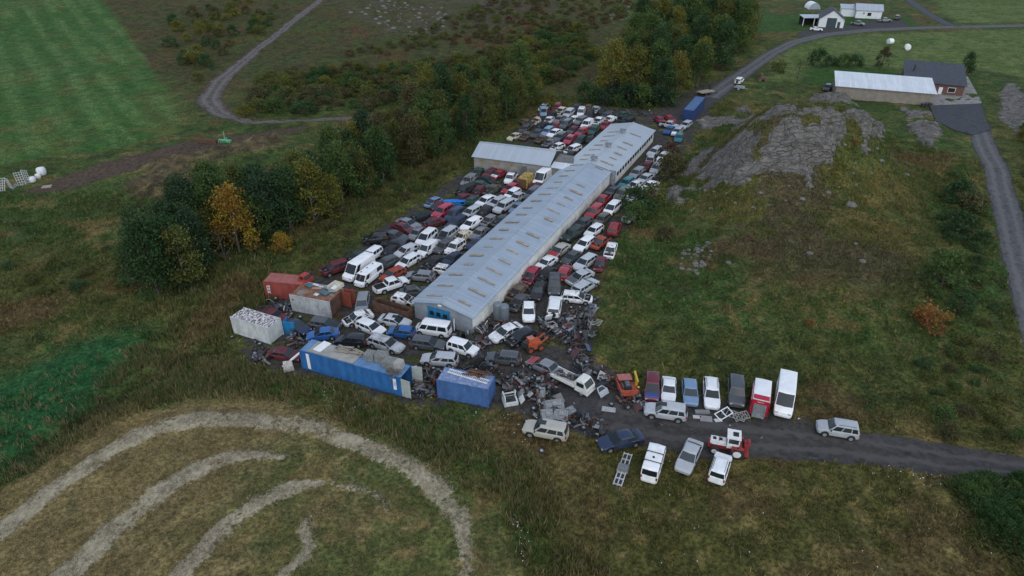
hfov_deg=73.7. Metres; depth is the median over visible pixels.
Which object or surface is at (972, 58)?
broadleaf tree
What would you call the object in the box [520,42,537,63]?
broadleaf tree
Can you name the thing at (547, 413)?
body shell
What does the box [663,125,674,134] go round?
saloon car
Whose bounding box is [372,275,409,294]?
car
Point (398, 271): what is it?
estate car
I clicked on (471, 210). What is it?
estate car
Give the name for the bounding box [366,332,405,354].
estate car
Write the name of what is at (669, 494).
wild flowers
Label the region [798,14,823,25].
open lean to
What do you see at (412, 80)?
shrub
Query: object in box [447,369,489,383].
ladder rail
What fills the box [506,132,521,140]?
saloon car
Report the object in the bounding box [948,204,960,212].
shrub
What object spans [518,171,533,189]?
yellow truck body
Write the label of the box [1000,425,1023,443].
shrub
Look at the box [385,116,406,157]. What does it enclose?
broadleaf tree
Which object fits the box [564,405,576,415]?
body shell
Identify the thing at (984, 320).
shrub
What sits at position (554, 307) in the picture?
off road car
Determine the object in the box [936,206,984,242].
shrub
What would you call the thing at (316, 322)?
estate car
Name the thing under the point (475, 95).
broadleaf tree
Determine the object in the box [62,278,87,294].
shrub
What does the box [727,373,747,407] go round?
off road car
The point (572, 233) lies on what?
off road car
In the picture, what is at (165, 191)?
broadleaf tree
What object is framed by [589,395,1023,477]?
gravel track
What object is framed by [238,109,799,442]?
scrap rubble
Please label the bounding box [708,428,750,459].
tractor
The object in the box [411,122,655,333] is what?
long shed
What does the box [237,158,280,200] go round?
broadleaf tree
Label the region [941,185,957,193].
shrub
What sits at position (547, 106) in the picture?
estate car
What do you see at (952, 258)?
shrub
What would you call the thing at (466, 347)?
off road car
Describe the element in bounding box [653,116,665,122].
saloon car
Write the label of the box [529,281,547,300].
saloon car
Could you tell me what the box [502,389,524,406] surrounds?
stripped cab
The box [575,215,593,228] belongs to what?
estate car
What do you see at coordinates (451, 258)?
saloon car
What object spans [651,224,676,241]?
shrub
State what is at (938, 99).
concrete path
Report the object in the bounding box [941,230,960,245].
shrub
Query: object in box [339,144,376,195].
broadleaf tree
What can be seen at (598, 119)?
saloon car
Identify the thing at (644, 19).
broadleaf tree
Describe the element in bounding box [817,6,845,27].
white garage
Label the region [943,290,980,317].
shrub
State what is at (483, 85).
broadleaf tree
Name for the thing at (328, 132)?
broadleaf tree
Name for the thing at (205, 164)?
broadleaf tree
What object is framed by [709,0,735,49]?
broadleaf tree
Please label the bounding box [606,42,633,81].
broadleaf tree
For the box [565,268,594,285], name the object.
saloon car
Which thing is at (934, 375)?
shrub
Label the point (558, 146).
hatchback
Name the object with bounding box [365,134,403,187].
broadleaf tree
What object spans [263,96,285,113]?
shrub
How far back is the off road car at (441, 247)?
105.72 m
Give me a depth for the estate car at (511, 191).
123.74 m
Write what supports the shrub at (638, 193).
on the ground at (98, 96)
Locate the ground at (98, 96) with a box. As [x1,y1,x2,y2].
[0,0,1023,575]
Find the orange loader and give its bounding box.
[521,333,548,354]
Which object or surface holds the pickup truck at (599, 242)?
on the ground at (98, 96)
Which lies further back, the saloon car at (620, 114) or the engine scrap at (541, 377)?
the saloon car at (620, 114)
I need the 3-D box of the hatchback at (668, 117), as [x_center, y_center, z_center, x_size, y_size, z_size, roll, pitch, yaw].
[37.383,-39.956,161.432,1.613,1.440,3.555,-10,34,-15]
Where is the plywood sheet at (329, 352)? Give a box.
[307,341,361,363]
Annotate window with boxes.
[947,87,955,92]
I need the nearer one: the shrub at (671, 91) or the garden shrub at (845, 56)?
the shrub at (671, 91)
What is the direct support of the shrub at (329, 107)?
on the ground at (98, 96)
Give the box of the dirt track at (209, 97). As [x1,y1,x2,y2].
[196,0,321,121]
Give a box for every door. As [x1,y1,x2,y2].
[341,291,351,307]
[343,289,355,303]
[401,379,410,398]
[411,366,422,382]
[427,306,449,320]
[521,166,526,174]
[826,18,836,27]
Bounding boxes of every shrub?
[0,260,16,271]
[20,270,41,285]
[30,285,53,298]
[44,254,58,264]
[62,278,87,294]
[72,264,95,277]
[92,292,109,303]
[99,245,110,252]
[112,278,128,289]
[160,35,179,46]
[172,54,190,64]
[182,48,204,64]
[190,43,205,54]
[190,71,205,80]
[197,52,215,66]
[199,31,216,41]
[199,38,212,46]
[204,227,241,261]
[210,39,222,48]
[216,44,230,54]
[223,39,235,46]
[234,103,257,117]
[243,84,269,103]
[247,95,268,112]
[251,93,268,106]
[261,89,282,100]
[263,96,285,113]
[266,91,283,103]
[268,230,292,256]
[277,84,297,96]
[282,96,298,108]
[283,91,302,99]
[287,97,316,115]
[296,85,315,95]
[298,89,317,101]
[298,241,318,254]
[299,95,319,108]
[310,81,332,98]
[310,106,320,113]
[313,88,335,99]
[315,94,332,105]
[317,217,338,229]
[324,106,333,110]
[327,204,350,220]
[332,85,348,98]
[341,227,353,236]
[344,76,366,95]
[344,90,356,96]
[347,98,359,109]
[349,215,362,222]
[355,83,377,99]
[357,96,377,111]
[374,89,394,104]
[376,83,389,90]
[379,187,395,199]
[384,78,401,87]
[387,84,402,103]
[392,182,407,191]
[398,191,411,200]
[402,79,418,86]
[410,182,421,192]
[419,169,439,180]
[428,166,439,173]
[572,79,600,104]
[588,86,608,103]
[593,91,614,106]
[603,85,617,102]
[606,79,619,97]
[606,84,629,105]
[608,93,627,108]
[615,80,642,107]
[619,184,652,209]
[620,198,656,229]
[628,82,656,108]
[629,197,664,220]
[630,84,656,103]
[639,180,670,209]
[647,83,675,107]
[651,85,675,105]
[651,149,686,183]
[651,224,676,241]
[657,87,680,106]
[657,141,682,154]
[663,149,690,175]
[771,59,786,73]
[790,59,809,78]
[805,319,815,325]
[806,46,829,66]
[822,54,837,65]
[836,52,850,66]
[847,53,866,66]
[909,387,929,403]
[910,298,958,336]
[914,353,934,369]
[916,246,979,291]
[917,366,943,382]
[926,286,945,299]
[928,403,961,427]
[930,386,947,395]
[933,206,955,220]
[934,419,965,446]
[935,248,948,256]
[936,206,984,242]
[940,195,959,204]
[941,175,979,205]
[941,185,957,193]
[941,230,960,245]
[941,342,963,360]
[941,361,959,372]
[942,316,956,325]
[943,218,967,231]
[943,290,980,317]
[943,346,972,364]
[946,167,967,178]
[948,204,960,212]
[948,379,963,391]
[951,329,977,345]
[953,401,979,420]
[957,163,969,169]
[958,189,993,216]
[958,286,982,303]
[963,240,983,253]
[965,264,985,274]
[966,253,989,264]
[967,393,990,408]
[968,274,987,284]
[968,365,985,374]
[969,205,991,217]
[970,375,982,387]
[971,215,986,230]
[971,343,1006,364]
[973,229,999,245]
[975,317,995,329]
[985,385,1012,401]
[986,414,1005,428]
[987,301,1004,312]
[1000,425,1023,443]
[1014,126,1023,141]
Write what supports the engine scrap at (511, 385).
on the ground at (98, 96)
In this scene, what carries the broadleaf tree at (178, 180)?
on the ground at (98, 96)
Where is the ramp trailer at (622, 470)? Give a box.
[613,452,632,486]
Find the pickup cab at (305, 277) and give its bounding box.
[297,272,313,282]
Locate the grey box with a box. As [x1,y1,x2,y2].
[694,410,709,413]
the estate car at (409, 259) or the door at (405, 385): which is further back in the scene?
the estate car at (409, 259)
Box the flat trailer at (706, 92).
[696,86,714,95]
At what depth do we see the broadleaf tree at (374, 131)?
125.24 m
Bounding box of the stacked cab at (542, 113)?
[539,106,546,120]
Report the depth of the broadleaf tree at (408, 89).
153.57 m
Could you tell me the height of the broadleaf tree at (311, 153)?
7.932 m
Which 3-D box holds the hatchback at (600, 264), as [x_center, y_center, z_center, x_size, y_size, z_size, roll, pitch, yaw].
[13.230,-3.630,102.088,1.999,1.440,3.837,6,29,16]
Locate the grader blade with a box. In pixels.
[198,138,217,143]
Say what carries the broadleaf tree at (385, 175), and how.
on the ground at (98, 96)
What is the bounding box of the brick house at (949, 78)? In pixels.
[901,59,967,95]
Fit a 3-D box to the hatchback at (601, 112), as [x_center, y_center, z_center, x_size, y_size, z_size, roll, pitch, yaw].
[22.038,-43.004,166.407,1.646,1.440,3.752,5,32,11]
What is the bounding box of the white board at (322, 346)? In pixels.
[313,341,330,351]
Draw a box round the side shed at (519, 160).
[471,141,573,177]
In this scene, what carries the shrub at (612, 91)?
on the ground at (98, 96)
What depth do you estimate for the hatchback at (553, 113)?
163.74 m
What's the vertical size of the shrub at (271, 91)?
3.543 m
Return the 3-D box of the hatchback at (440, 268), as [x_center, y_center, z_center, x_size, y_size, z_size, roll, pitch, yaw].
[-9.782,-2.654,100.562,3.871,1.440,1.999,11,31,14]
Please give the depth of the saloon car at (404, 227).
111.88 m
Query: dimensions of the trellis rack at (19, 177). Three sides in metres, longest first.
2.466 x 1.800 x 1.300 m
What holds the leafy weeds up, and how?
on the ground at (98, 96)
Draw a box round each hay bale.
[886,38,893,43]
[904,44,910,49]
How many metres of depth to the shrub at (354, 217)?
115.71 m
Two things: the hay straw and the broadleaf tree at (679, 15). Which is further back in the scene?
the broadleaf tree at (679, 15)
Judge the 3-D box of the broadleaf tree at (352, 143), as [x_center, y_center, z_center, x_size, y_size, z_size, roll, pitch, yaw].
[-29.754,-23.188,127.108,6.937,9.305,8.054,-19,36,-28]
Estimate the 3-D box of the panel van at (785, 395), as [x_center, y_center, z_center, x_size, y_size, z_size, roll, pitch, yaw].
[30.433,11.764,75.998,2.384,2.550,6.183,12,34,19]
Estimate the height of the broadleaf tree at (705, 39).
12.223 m
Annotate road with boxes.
[701,24,1023,98]
[971,131,1023,337]
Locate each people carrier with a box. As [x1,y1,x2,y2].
[415,226,438,245]
[435,224,458,241]
[603,199,621,215]
[642,371,661,402]
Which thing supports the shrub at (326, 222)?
on the ground at (98, 96)
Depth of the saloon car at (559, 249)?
105.27 m
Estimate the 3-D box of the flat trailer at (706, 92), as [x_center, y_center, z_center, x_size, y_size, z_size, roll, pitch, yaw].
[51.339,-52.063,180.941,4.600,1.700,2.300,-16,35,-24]
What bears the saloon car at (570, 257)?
on the ground at (98, 96)
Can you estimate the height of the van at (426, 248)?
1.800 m
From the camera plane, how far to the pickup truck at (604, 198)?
120.92 m
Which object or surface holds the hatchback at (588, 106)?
on the ground at (98, 96)
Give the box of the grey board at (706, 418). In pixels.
[700,415,712,421]
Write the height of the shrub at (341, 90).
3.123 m
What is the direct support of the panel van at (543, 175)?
on the ground at (98, 96)
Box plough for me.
[218,132,231,142]
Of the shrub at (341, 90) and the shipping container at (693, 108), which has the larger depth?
the shrub at (341, 90)
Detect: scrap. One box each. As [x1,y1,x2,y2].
[285,300,290,308]
[295,336,303,342]
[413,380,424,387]
[422,368,427,376]
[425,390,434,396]
[476,334,482,341]
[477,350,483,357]
[480,364,485,370]
[481,321,487,328]
[506,379,513,387]
[517,379,524,385]
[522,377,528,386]
[535,385,542,392]
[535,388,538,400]
[537,375,544,382]
[537,387,545,397]
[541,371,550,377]
[546,325,554,331]
[547,384,554,393]
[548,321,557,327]
[550,393,564,401]
[553,388,561,394]
[554,330,561,335]
[557,368,565,374]
[562,312,570,316]
[564,337,572,342]
[569,347,581,357]
[570,374,578,379]
[574,332,579,338]
[575,363,581,370]
[575,411,579,419]
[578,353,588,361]
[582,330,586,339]
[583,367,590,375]
[585,343,591,351]
[587,331,595,337]
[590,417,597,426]
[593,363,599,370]
[595,419,604,424]
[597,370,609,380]
[597,385,608,397]
[598,380,607,385]
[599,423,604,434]
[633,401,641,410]
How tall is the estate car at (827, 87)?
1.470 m
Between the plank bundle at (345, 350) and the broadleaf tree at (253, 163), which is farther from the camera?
the broadleaf tree at (253, 163)
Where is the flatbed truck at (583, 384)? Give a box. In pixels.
[549,366,594,396]
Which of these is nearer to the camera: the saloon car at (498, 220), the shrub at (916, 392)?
the shrub at (916, 392)
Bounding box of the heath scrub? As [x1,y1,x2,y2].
[165,0,1023,556]
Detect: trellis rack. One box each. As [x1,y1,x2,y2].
[3,177,17,188]
[13,171,25,185]
[20,170,30,183]
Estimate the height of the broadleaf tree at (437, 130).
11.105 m
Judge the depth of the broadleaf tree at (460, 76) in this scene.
156.49 m
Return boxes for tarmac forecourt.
[930,103,989,134]
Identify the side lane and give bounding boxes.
[906,0,961,26]
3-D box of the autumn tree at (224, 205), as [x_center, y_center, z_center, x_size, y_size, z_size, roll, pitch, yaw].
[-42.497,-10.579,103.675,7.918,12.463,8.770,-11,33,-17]
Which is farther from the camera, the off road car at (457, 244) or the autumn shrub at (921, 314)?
the off road car at (457, 244)
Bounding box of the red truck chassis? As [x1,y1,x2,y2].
[614,371,639,399]
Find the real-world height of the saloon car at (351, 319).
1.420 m
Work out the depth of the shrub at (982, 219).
113.22 m
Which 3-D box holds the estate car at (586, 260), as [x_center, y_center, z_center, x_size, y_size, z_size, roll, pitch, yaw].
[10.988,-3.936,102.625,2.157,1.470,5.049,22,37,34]
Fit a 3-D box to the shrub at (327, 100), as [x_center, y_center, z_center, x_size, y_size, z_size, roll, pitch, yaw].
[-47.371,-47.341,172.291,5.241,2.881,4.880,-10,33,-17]
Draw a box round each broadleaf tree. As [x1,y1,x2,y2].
[109,233,164,287]
[114,214,176,303]
[116,203,146,263]
[116,213,181,293]
[117,203,178,283]
[135,197,166,219]
[147,208,213,294]
[151,196,206,252]
[156,182,203,235]
[156,221,209,285]
[157,168,197,206]
[157,179,178,201]
[163,200,214,254]
[168,203,216,268]
[169,186,200,221]
[176,230,206,265]
[186,153,235,224]
[190,168,234,224]
[192,205,228,251]
[201,171,248,234]
[217,161,253,216]
[231,157,281,224]
[235,191,280,247]
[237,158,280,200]
[242,164,289,237]
[261,161,306,228]
[267,169,309,231]
[275,161,301,204]
[277,144,310,199]
[283,148,323,170]
[287,149,344,216]
[287,153,334,226]
[312,119,343,173]
[314,169,344,218]
[316,135,368,204]
[318,140,348,191]
[336,126,363,145]
[337,116,367,141]
[339,137,369,180]
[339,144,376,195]
[341,141,360,172]
[347,146,379,195]
[348,105,374,162]
[358,135,389,177]
[362,112,393,147]
[362,121,394,186]
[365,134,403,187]
[371,108,392,142]
[382,106,399,132]
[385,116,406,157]
[390,107,409,149]
[392,105,412,143]
[395,77,422,109]
[395,107,428,164]
[399,104,436,161]
[407,62,437,102]
[408,86,436,133]
[409,94,439,138]
[416,78,436,102]
[420,56,457,116]
[422,88,455,135]
[423,108,453,158]
[433,107,457,150]
[449,62,477,99]
[449,69,473,118]
[449,74,459,106]
[449,102,466,131]
[452,90,478,140]
[462,97,481,124]
[464,91,483,124]
[465,81,481,119]
[469,57,484,82]
[470,55,495,76]
[470,77,498,132]
[477,87,505,130]
[479,65,492,86]
[483,84,503,114]
[485,44,509,81]
[488,73,497,88]
[494,61,526,108]
[496,72,517,121]
[503,37,536,91]
[504,73,531,117]
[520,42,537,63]
[520,71,540,107]
[522,70,546,105]
[541,90,556,109]
[590,33,633,88]
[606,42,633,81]
[606,55,627,85]
[615,25,637,55]
[621,28,648,74]
[622,42,660,87]
[623,8,644,31]
[629,9,650,30]
[631,0,652,26]
[634,26,653,74]
[635,6,665,65]
[639,20,677,70]
[643,37,672,85]
[645,0,660,12]
[645,37,670,83]
[648,17,667,41]
[649,54,681,102]
[653,7,666,21]
[654,0,673,18]
[659,47,697,92]
[664,21,673,45]
[666,0,693,27]
[669,3,689,29]
[669,21,683,55]
[670,21,692,55]
[671,30,696,82]
[683,0,705,26]
[683,41,720,86]
[684,5,698,35]
[687,12,703,50]
[688,13,714,58]
[691,33,715,78]
[694,4,715,36]
[704,13,738,65]
[706,0,723,19]
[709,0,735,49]
[710,14,728,50]
[710,15,740,69]
[727,0,743,45]
[730,0,744,45]
[732,0,757,52]
[739,15,759,46]
[743,0,764,34]
[962,49,978,73]
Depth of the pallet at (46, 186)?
128.71 m
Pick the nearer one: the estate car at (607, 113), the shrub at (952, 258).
the shrub at (952, 258)
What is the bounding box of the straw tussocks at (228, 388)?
[0,339,613,575]
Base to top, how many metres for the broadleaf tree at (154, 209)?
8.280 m
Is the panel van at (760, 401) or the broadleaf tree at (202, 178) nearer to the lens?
the panel van at (760, 401)
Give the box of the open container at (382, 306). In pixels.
[372,297,412,319]
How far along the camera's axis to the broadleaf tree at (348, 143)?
125.42 m
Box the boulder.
[846,201,856,207]
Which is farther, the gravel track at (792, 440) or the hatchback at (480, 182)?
the hatchback at (480, 182)
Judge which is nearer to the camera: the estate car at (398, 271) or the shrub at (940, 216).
the estate car at (398, 271)
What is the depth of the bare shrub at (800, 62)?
192.84 m
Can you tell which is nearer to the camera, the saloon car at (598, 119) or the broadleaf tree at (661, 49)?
the saloon car at (598, 119)
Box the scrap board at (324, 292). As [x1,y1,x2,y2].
[318,289,330,295]
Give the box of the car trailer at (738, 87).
[734,85,745,89]
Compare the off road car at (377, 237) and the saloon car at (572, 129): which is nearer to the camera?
the off road car at (377, 237)
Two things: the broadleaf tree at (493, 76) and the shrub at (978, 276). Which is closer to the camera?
the shrub at (978, 276)
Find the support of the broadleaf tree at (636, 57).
on the ground at (98, 96)
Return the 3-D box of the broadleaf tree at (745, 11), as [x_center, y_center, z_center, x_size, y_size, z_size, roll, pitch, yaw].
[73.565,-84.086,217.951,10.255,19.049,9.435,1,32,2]
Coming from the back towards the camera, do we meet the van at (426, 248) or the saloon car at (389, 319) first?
the van at (426, 248)
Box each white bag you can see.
[28,176,35,182]
[34,173,40,178]
[36,167,46,175]
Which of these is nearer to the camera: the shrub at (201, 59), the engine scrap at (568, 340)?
the engine scrap at (568, 340)
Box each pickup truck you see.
[590,234,611,250]
[594,193,611,204]
[659,120,678,127]
[850,20,864,25]
[877,17,891,21]
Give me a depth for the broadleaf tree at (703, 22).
204.46 m
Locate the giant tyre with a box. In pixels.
[470,355,481,368]
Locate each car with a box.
[261,307,288,320]
[266,346,300,361]
[287,318,311,335]
[306,326,339,340]
[307,315,341,329]
[320,257,347,277]
[333,332,368,347]
[342,309,373,327]
[346,249,365,260]
[353,291,369,310]
[354,316,386,334]
[362,231,387,245]
[366,244,383,258]
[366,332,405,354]
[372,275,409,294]
[377,254,399,268]
[377,313,411,326]
[379,238,406,248]
[379,265,406,281]
[384,229,409,240]
[390,221,413,234]
[393,242,418,258]
[394,217,421,227]
[395,251,421,268]
[399,284,425,296]
[404,269,435,282]
[409,210,432,221]
[409,334,446,351]
[420,216,444,227]
[420,351,458,367]
[421,255,444,270]
[431,202,453,217]
[432,237,453,254]
[441,251,463,265]
[443,199,465,205]
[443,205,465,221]
[444,213,468,226]
[444,237,466,253]
[446,336,479,358]
[453,192,470,199]
[453,229,472,239]
[454,182,475,194]
[459,215,482,230]
[460,172,477,185]
[462,203,481,217]
[465,237,482,249]
[469,226,489,239]
[472,167,483,176]
[474,194,496,205]
[477,175,497,183]
[483,184,501,194]
[485,349,521,366]
[487,195,506,206]
[488,321,523,343]
[490,214,507,226]
[492,197,515,213]
[504,186,521,196]
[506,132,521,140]
[506,282,528,300]
[508,201,521,212]
[509,293,530,312]
[511,191,524,201]
[518,124,531,132]
[519,131,531,140]
[522,184,539,199]
[522,418,568,441]
[525,356,560,377]
[527,182,542,188]
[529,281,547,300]
[530,128,542,137]
[531,116,540,124]
[534,121,549,129]
[534,134,547,143]
[535,255,558,269]
[535,266,557,281]
[538,103,548,110]
[541,125,553,134]
[541,138,556,147]
[544,116,554,124]
[545,296,563,321]
[546,128,562,137]
[546,272,561,295]
[547,242,571,257]
[552,102,561,110]
[552,115,566,122]
[553,131,567,141]
[556,106,566,114]
[559,118,572,129]
[560,224,583,242]
[560,250,582,265]
[561,289,592,305]
[563,107,574,117]
[563,143,581,153]
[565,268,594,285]
[566,125,580,133]
[570,277,599,292]
[572,134,586,144]
[572,234,595,252]
[573,115,587,125]
[573,126,589,136]
[573,252,597,270]
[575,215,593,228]
[583,222,604,235]
[584,202,603,219]
[585,135,596,143]
[586,109,594,117]
[587,124,600,134]
[592,106,600,113]
[592,211,610,223]
[593,116,604,123]
[596,428,645,452]
[600,110,614,117]
[600,121,611,129]
[603,115,616,121]
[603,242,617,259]
[604,186,619,197]
[607,222,621,236]
[613,111,630,118]
[613,185,630,201]
[618,115,635,122]
[618,175,634,186]
[621,210,636,223]
[628,166,645,178]
[637,173,655,183]
[641,180,659,186]
[644,400,687,423]
[646,145,661,156]
[649,160,663,174]
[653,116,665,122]
[660,376,677,401]
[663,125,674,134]
[671,125,683,135]
[674,437,703,475]
[680,119,692,129]
[702,376,721,409]
[707,451,732,485]
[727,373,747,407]
[734,77,743,84]
[810,26,822,30]
[816,418,860,441]
[823,83,831,90]
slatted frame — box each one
[714,406,732,420]
[721,408,747,421]
[732,410,750,421]
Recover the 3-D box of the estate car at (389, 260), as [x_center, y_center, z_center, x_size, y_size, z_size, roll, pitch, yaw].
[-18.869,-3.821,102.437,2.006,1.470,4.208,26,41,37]
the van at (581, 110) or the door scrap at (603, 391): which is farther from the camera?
the van at (581, 110)
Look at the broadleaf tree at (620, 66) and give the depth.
181.65 m
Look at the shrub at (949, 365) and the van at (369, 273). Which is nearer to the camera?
the shrub at (949, 365)
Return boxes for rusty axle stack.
[462,368,492,377]
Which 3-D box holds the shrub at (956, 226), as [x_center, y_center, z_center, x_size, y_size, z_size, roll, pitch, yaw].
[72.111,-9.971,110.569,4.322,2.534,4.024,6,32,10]
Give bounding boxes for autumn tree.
[206,177,264,251]
[873,45,891,67]
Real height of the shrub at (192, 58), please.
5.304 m
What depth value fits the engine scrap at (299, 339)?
85.73 m
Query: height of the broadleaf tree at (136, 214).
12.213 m
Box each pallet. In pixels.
[41,185,51,188]
[383,367,403,378]
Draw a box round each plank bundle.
[334,345,353,353]
[349,348,364,356]
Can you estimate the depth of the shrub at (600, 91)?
173.86 m
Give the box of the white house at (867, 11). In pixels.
[840,3,883,18]
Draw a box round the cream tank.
[283,360,293,372]
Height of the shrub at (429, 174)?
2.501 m
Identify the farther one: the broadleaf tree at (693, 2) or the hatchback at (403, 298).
the broadleaf tree at (693, 2)
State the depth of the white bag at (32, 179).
129.69 m
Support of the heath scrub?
on the ground at (98, 96)
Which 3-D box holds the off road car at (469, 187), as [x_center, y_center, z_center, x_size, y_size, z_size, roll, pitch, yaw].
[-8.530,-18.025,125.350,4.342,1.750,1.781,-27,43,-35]
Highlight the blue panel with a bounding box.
[282,317,295,334]
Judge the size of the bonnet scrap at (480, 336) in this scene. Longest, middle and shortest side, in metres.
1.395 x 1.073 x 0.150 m
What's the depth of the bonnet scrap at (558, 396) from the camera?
76.38 m
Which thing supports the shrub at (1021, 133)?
on the ground at (98, 96)
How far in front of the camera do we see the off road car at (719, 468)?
66.02 m
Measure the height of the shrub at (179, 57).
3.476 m
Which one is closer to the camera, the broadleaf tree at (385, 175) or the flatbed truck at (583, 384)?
the flatbed truck at (583, 384)
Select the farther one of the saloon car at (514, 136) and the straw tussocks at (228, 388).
the saloon car at (514, 136)
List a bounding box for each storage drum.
[493,301,501,320]
[500,303,508,320]
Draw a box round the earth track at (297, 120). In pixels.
[209,110,371,123]
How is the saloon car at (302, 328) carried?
on the ground at (98, 96)
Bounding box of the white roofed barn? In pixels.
[832,71,936,104]
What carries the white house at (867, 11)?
on the ground at (98, 96)
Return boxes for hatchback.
[379,244,399,257]
[386,324,416,339]
[390,291,414,306]
[408,226,425,240]
[424,196,442,207]
[429,200,443,211]
[432,263,449,274]
[465,195,481,205]
[471,185,485,195]
[474,180,490,188]
[476,204,493,217]
[479,213,496,227]
[482,167,496,175]
[491,168,506,179]
[501,182,519,193]
[504,325,537,347]
[518,118,534,126]
[521,265,541,285]
[521,301,536,322]
[547,110,556,116]
[549,142,564,149]
[551,122,560,128]
[558,264,573,281]
[563,134,575,144]
[566,150,576,155]
[570,115,578,121]
[572,104,581,112]
[585,104,592,110]
[593,256,607,271]
[598,109,605,115]
[627,179,642,188]
[642,161,653,171]
[646,154,654,162]
[656,151,669,160]
[664,114,675,122]
[674,132,683,142]
[681,377,700,406]
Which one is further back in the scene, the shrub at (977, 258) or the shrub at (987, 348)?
the shrub at (977, 258)
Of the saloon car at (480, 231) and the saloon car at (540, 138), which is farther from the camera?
the saloon car at (540, 138)
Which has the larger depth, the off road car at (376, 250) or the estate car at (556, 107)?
the estate car at (556, 107)
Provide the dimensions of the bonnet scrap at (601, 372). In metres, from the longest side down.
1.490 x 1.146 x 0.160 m
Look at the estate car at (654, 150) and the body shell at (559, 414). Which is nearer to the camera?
the body shell at (559, 414)
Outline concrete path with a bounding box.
[932,76,981,104]
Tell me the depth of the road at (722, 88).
226.82 m
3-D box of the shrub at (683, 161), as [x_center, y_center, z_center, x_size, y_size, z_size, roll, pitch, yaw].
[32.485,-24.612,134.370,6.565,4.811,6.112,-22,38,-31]
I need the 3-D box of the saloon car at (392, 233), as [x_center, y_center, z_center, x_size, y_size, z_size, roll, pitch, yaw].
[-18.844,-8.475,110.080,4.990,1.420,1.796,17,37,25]
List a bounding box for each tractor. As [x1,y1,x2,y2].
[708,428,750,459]
[756,73,767,81]
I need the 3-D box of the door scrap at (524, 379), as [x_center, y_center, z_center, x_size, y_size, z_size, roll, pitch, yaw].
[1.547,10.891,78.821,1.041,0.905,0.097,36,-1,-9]
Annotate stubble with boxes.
[0,395,524,575]
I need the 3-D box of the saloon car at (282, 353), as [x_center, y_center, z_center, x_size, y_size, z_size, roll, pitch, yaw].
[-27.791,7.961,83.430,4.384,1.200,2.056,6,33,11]
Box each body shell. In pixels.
[540,408,553,419]
[542,398,564,409]
[553,409,569,421]
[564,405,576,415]
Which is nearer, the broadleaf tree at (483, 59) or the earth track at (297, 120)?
the earth track at (297, 120)
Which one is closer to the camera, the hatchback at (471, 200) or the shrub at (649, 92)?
the hatchback at (471, 200)
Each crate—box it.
[363,349,375,361]
[374,350,389,362]
[382,355,396,369]
[393,357,404,370]
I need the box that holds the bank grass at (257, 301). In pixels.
[106,127,486,348]
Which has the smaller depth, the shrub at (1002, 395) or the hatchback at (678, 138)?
the shrub at (1002, 395)
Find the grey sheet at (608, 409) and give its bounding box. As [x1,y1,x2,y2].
[602,406,615,412]
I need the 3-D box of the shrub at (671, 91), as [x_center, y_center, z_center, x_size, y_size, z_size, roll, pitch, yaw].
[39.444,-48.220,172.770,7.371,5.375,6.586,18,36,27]
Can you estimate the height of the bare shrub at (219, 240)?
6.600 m
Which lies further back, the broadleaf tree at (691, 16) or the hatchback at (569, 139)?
the broadleaf tree at (691, 16)
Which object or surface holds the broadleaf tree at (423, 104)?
on the ground at (98, 96)
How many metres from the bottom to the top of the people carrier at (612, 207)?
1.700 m
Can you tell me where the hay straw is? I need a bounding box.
[0,408,478,575]
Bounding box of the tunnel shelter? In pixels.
[804,1,820,8]
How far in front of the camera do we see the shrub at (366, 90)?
175.83 m
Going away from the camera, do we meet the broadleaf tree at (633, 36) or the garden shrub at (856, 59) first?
the broadleaf tree at (633, 36)
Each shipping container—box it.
[230,307,283,344]
[262,272,304,298]
[289,282,355,318]
[299,339,422,398]
[436,367,494,407]
[682,96,705,120]
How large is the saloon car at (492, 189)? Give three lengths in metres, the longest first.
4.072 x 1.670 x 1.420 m
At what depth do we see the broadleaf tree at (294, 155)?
118.53 m
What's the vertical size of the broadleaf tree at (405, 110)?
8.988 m
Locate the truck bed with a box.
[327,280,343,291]
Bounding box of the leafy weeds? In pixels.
[939,468,1023,575]
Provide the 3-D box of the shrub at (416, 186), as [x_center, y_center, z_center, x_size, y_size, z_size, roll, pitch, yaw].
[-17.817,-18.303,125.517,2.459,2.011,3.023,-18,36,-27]
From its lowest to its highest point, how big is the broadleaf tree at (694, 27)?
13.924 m
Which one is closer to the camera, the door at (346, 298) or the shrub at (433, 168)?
the door at (346, 298)
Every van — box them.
[342,251,375,281]
[354,261,383,287]
[415,317,454,338]
[417,238,437,257]
[504,172,517,183]
[532,165,551,183]
[577,106,585,115]
[580,117,593,126]
[640,439,667,483]
[748,378,772,419]
[773,369,797,418]
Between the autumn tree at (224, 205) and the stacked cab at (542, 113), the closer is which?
the autumn tree at (224, 205)
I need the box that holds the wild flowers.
[324,391,940,568]
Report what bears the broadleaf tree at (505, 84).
on the ground at (98, 96)
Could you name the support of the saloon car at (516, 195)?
on the ground at (98, 96)
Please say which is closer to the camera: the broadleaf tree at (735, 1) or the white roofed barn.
the white roofed barn
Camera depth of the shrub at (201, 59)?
200.55 m

